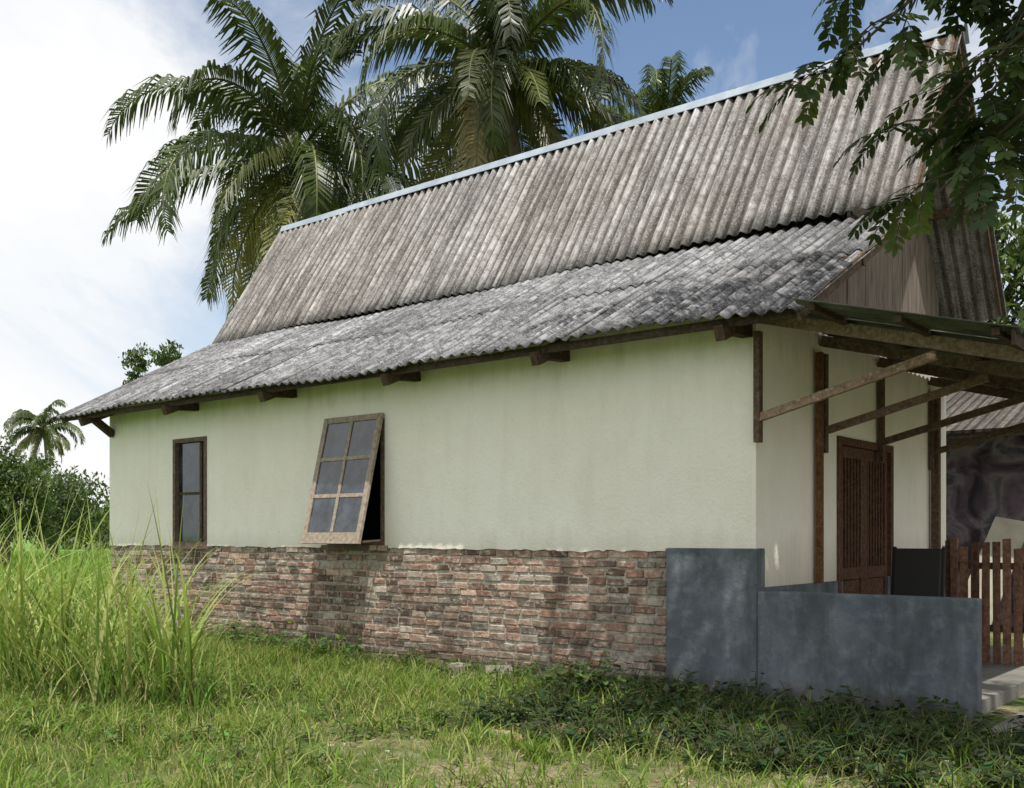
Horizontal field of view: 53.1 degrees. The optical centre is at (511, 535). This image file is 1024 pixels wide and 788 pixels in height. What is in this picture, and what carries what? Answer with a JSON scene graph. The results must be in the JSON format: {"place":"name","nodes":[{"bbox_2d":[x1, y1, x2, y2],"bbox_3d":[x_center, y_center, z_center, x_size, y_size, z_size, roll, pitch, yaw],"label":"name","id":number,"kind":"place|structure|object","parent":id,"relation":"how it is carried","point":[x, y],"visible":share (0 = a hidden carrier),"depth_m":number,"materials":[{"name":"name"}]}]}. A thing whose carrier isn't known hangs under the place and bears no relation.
{"place":"outdoors","nodes":[
{"label":"outdoors","id":0,"kind":"place"},
{"bbox_2d":[0,548,110,630],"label":"rice field","id":1,"kind":"structure","parent":0,"point":[67,552],"depth_m":38.87,"materials":[{"name":"green plant"}]},
{"bbox_2d":[0,538,1023,787],"bbox_3d":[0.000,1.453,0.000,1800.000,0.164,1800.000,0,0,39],"label":"ground","id":2,"kind":"structure","parent":0,"point":[1010,710],"depth_m":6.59,"materials":[{"name":"green plant"}]},
{"bbox_2d":[0,434,59,568],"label":"roadside tree","id":3,"kind":"object","parent":2,"relation":"on","point":[13,482],"visible":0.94,"depth_m":40.88,"materials":[{"name":"green plant"}]},
{"bbox_2d":[2,399,84,551],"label":"coconut palm","id":4,"kind":"object","parent":2,"relation":"on","point":[49,435],"visible":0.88,"depth_m":79.06,"materials":[{"name":"green plant"}]},
{"bbox_2d":[10,453,109,560],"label":"roadside tree","id":5,"kind":"object","parent":2,"relation":"on","point":[63,490],"visible":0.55,"depth_m":54.18,"materials":[{"name":"green plant"}]},
{"bbox_2d":[10,495,110,551],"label":"distant trees","id":6,"kind":"object","parent":2,"relation":"on","point":[104,525],"visible":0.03,"depth_m":97.18,"materials":[{"name":"green plant"}]},
{"bbox_2d":[0,610,264,712],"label":"reed undergrowth","id":7,"kind":"object","parent":2,"relation":"on","point":[162,694],"visible":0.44,"depth_m":8.68,"materials":[{"name":"green plant"}]},
{"bbox_2d":[0,466,284,711],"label":"tall reeds","id":8,"kind":"object","parent":2,"relation":"on","point":[56,612],"visible":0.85,"depth_m":8.98,"materials":[{"name":"green plant"}]},
{"bbox_2d":[118,339,196,384],"bbox_3d":[-13.471,-2.940,39.649,4.004,8.989,2.989,0,0,28],"label":"slender tree","id":9,"kind":"object","parent":2,"relation":"on","point":[161,359],"visible":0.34,"depth_m":38.92,"materials":[{"name":"green plant"}]},
{"bbox_2d":[100,0,459,319],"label":"coconut palm","id":10,"kind":"object","parent":2,"relation":"on","point":[302,185],"visible":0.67,"depth_m":26.67,"materials":[{"name":"green plant"}]},
{"bbox_2d":[110,545,665,685],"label":"brick courses","id":11,"kind":"object","parent":2,"relation":"on","point":[323,574],"visible":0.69,"depth_m":11.18,"materials":[{"name":"brown brick"}]},
{"bbox_2d":[0,664,965,787],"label":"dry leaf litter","id":12,"kind":"object","parent":2,"relation":"on","point":[441,741],"visible":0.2,"depth_m":6.75,"materials":[{"name":"brown plant"}]},
{"bbox_2d":[34,676,954,787],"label":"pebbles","id":13,"kind":"object","parent":2,"relation":"on","point":[657,781],"visible":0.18,"depth_m":6.58,"materials":[{"name":"stone"}]},
{"bbox_2d":[329,0,672,196],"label":"coconut palm","id":14,"kind":"object","parent":2,"relation":"on","point":[496,105],"visible":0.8,"depth_m":22.47,"materials":[{"name":"green plant"}]},
{"bbox_2d":[0,628,1023,787],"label":"weed tufts","id":15,"kind":"object","parent":2,"relation":"on","point":[482,771],"visible":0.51,"depth_m":6.93,"materials":[{"name":"green plant"}]},
{"bbox_2d":[2,617,1023,787],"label":"broadleaf weeds","id":16,"kind":"object","parent":2,"relation":"on","point":[645,688],"visible":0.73,"depth_m":7.31,"materials":[{"name":"green plant"}]},
{"bbox_2d":[111,545,944,692],"bbox_3d":[-0.297,0.939,14.293,10.630,1.622,5.349,0,0,39],"label":"mortar bed","id":17,"kind":"object","parent":2,"relation":"on","point":[618,655],"visible":0.21,"depth_m":11.13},
{"bbox_2d":[447,662,629,747],"bbox_3d":[0.145,1.408,9.089,1.401,0.209,3.849,0,0,-5],"label":"brick rubble","id":18,"kind":"object","parent":2,"relation":"on","point":[454,668],"visible":0.2,"depth_m":10.31,"materials":[{"name":"brown brick"}]},
{"bbox_2d":[361,439,856,580],"bbox_3d":[-0.298,-0.170,14.293,10.310,3.440,5.040,0,0,39],"label":"interior partition and floor","id":19,"kind":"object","parent":2,"relation":"on","point":[371,529],"depth_m":15.97,"materials":[{"name":"black"}]},
{"bbox_2d":[570,50,736,136],"bbox_3d":[4.679,-6.154,31.125,6.771,15.211,5.818,0,0,-26],"label":"coconut palm","id":20,"kind":"object","parent":2,"relation":"on","point":[655,96],"visible":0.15,"depth_m":29.69,"materials":[{"name":"green plant"}]},
{"bbox_2d":[666,548,890,701],"bbox_3d":[3.419,0.930,11.133,0.900,1.640,5.240,0,0,39],"label":"cement dado","id":21,"kind":"object","parent":2,"relation":"on","point":[711,615],"visible":0.34,"depth_m":9.10,"materials":[{"name":"grey concrete"}]},
{"bbox_2d":[109,312,945,586],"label":"plaster walls","id":22,"kind":"structure","parent":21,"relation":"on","point":[648,445],"depth_m":10.40,"materials":[{"name":"beige paint"}]},
{"bbox_2d":[167,418,387,550],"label":"window frames","id":23,"kind":"structure","parent":22,"relation":"attached to","point":[372,546],"depth_m":13.97,"materials":[{"name":"brown wood"}]},
{"bbox_2d":[179,442,198,540],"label":"window panes","id":24,"kind":"object","parent":23,"relation":"attached to","point":[188,467],"visible":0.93,"depth_m":14.31,"materials":[{"name":"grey glass"}]},
{"bbox_2d":[178,442,202,541],"bbox_3d":[-4.489,-0.610,14.303,0.569,1.378,0.030,0,0,39],"label":"window sash","id":25,"kind":"object","parent":23,"relation":"attached to","point":[200,493],"depth_m":14.13,"materials":[{"name":"brown wood"}]},
{"bbox_2d":[301,413,383,543],"bbox_3d":[-1.978,-0.657,11.902,1.000,1.540,0.037,0,-14,39],"label":"shutter frame","id":26,"kind":"object","parent":23,"relation":"attached to","point":[331,537],"visible":1,"depth_m":11.83,"materials":[{"name":"brown wood"}]},
{"bbox_2d":[308,419,376,531],"bbox_3d":[-1.976,-0.667,11.903,0.940,1.460,0.009,0,-13,39],"label":"shutter glass","id":27,"kind":"object","parent":26,"relation":"in","point":[353,481],"visible":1,"depth_m":11.90,"materials":[{"name":"grey glass"}]},
{"bbox_2d":[361,539,381,542],"bbox_3d":[-1.601,0.060,11.651,0.020,0.040,0.341,0,0,39],"label":"shutter stay","id":28,"kind":"object","parent":23,"relation":"attached to","point":[371,541],"visible":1,"depth_m":11.64,"materials":[{"name":"brown wood"}]},
{"bbox_2d":[61,35,1001,437],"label":"roof timbers","id":29,"kind":"object","parent":22,"relation":"on","point":[723,329],"visible":0.66,"depth_m":10.26,"materials":[{"name":"brown wood"}]},
{"bbox_2d":[55,205,920,418],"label":"roof sheets","id":30,"kind":"object","parent":29,"relation":"on","point":[746,275],"visible":0.97,"depth_m":11.23,"materials":[{"name":"grey metal"}]},
{"bbox_2d":[212,30,1006,343],"bbox_3d":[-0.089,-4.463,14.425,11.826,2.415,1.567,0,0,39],"label":"roof sheets","id":31,"kind":"object","parent":29,"relation":"on","point":[721,169],"visible":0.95,"depth_m":13.32,"materials":[{"name":"grey metal"}]},
{"bbox_2d":[280,21,969,231],"bbox_3d":[0.421,-5.569,15.029,11.850,0.209,0.250,0,0,39],"label":"ridge cap","id":32,"kind":"object","parent":31,"relation":"on","point":[879,49],"visible":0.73,"depth_m":14.19,"materials":[{"name":"metal"}]},
{"bbox_2d":[328,197,938,357],"bbox_3d":[-0.272,-3.760,14.304,10.496,3.580,5.210,0,0,39],"label":"gable boarding","id":33,"kind":"object","parent":22,"relation":"on","point":[903,281],"visible":0.23,"depth_m":11.80,"materials":[{"name":"wood"}]},
{"bbox_2d":[837,436,893,594],"bbox_3d":[3.717,0.175,10.870,0.120,2.350,1.590,0,0,39],"label":"double door","id":34,"kind":"structure","parent":22,"relation":"attached to","point":[865,511],"depth_m":10.85,"materials":[{"name":"red wood"}]},
{"bbox_2d":[757,590,981,726],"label":"porch parapet wall","id":35,"kind":"structure","parent":2,"relation":"on","point":[910,649],"depth_m":8.18,"materials":[{"name":"grey concrete"}]},
{"bbox_2d":[745,0,1023,257],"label":"overhanging tree","id":36,"kind":"object","parent":2,"relation":"on","point":[1002,118],"visible":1,"depth_m":6.39,"materials":[{"name":"green plant"}]},
{"bbox_2d":[753,303,1023,582],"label":"porch timbers","id":37,"kind":"object","parent":2,"relation":"on","point":[917,360],"visible":0.96,"depth_m":9.37,"materials":[{"name":"brown wood"}]},
{"bbox_2d":[768,298,1023,391],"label":"porch roof sheets","id":38,"kind":"object","parent":37,"relation":"on","point":[971,330],"visible":0.27,"depth_m":7.63,"materials":[{"name":"grey metal"}]},
{"bbox_2d":[945,538,1023,665],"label":"picket fence","id":39,"kind":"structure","parent":2,"relation":"on","point":[985,565],"depth_m":10.63,"materials":[{"name":"red wood"}]},
{"bbox_2d":[946,391,1023,625],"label":"neighbour shed","id":40,"kind":"structure","parent":2,"relation":"on","point":[984,483],"depth_m":16.84,"materials":[{"name":"paint"}]},
{"bbox_2d":[968,516,1023,624],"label":"leaning board","id":41,"kind":"object","parent":2,"relation":"on","point":[1001,529],"visible":0.42,"depth_m":15.70,"materials":[{"name":"beige wood"}]},
{"bbox_2d":[982,200,1023,328],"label":"mango tree","id":42,"kind":"object","parent":2,"relation":"on","point":[1013,250],"visible":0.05,"depth_m":21.64,"materials":[{"name":"green plant"}]},
{"bbox_2d":[982,645,1023,714],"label":"porch floor","id":43,"kind":"structure","parent":2,"relation":"on","point":[1002,684],"depth_m":9.28,"materials":[{"name":"concrete"}]},
{"bbox_2d":[0,0,1023,536],"label":"sky","id":44,"kind":"structure","parent":0,"point":[71,305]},
{"bbox_2d":[891,547,945,596],"bbox_3d":[3.909,0.720,10.062,0.610,1.222,0.603,0,0,39],"label":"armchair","id":45,"kind":"object","parent":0,"point":[918,571],"visible":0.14,"depth_m":10.20,"materials":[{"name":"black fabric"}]},
{"bbox_2d":[991,710,1023,737],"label":"concrete path","id":46,"kind":"structure","parent":0,"point":[1005,723],"depth_m":7.68,"materials":[{"name":"grey concrete"}]}
]}

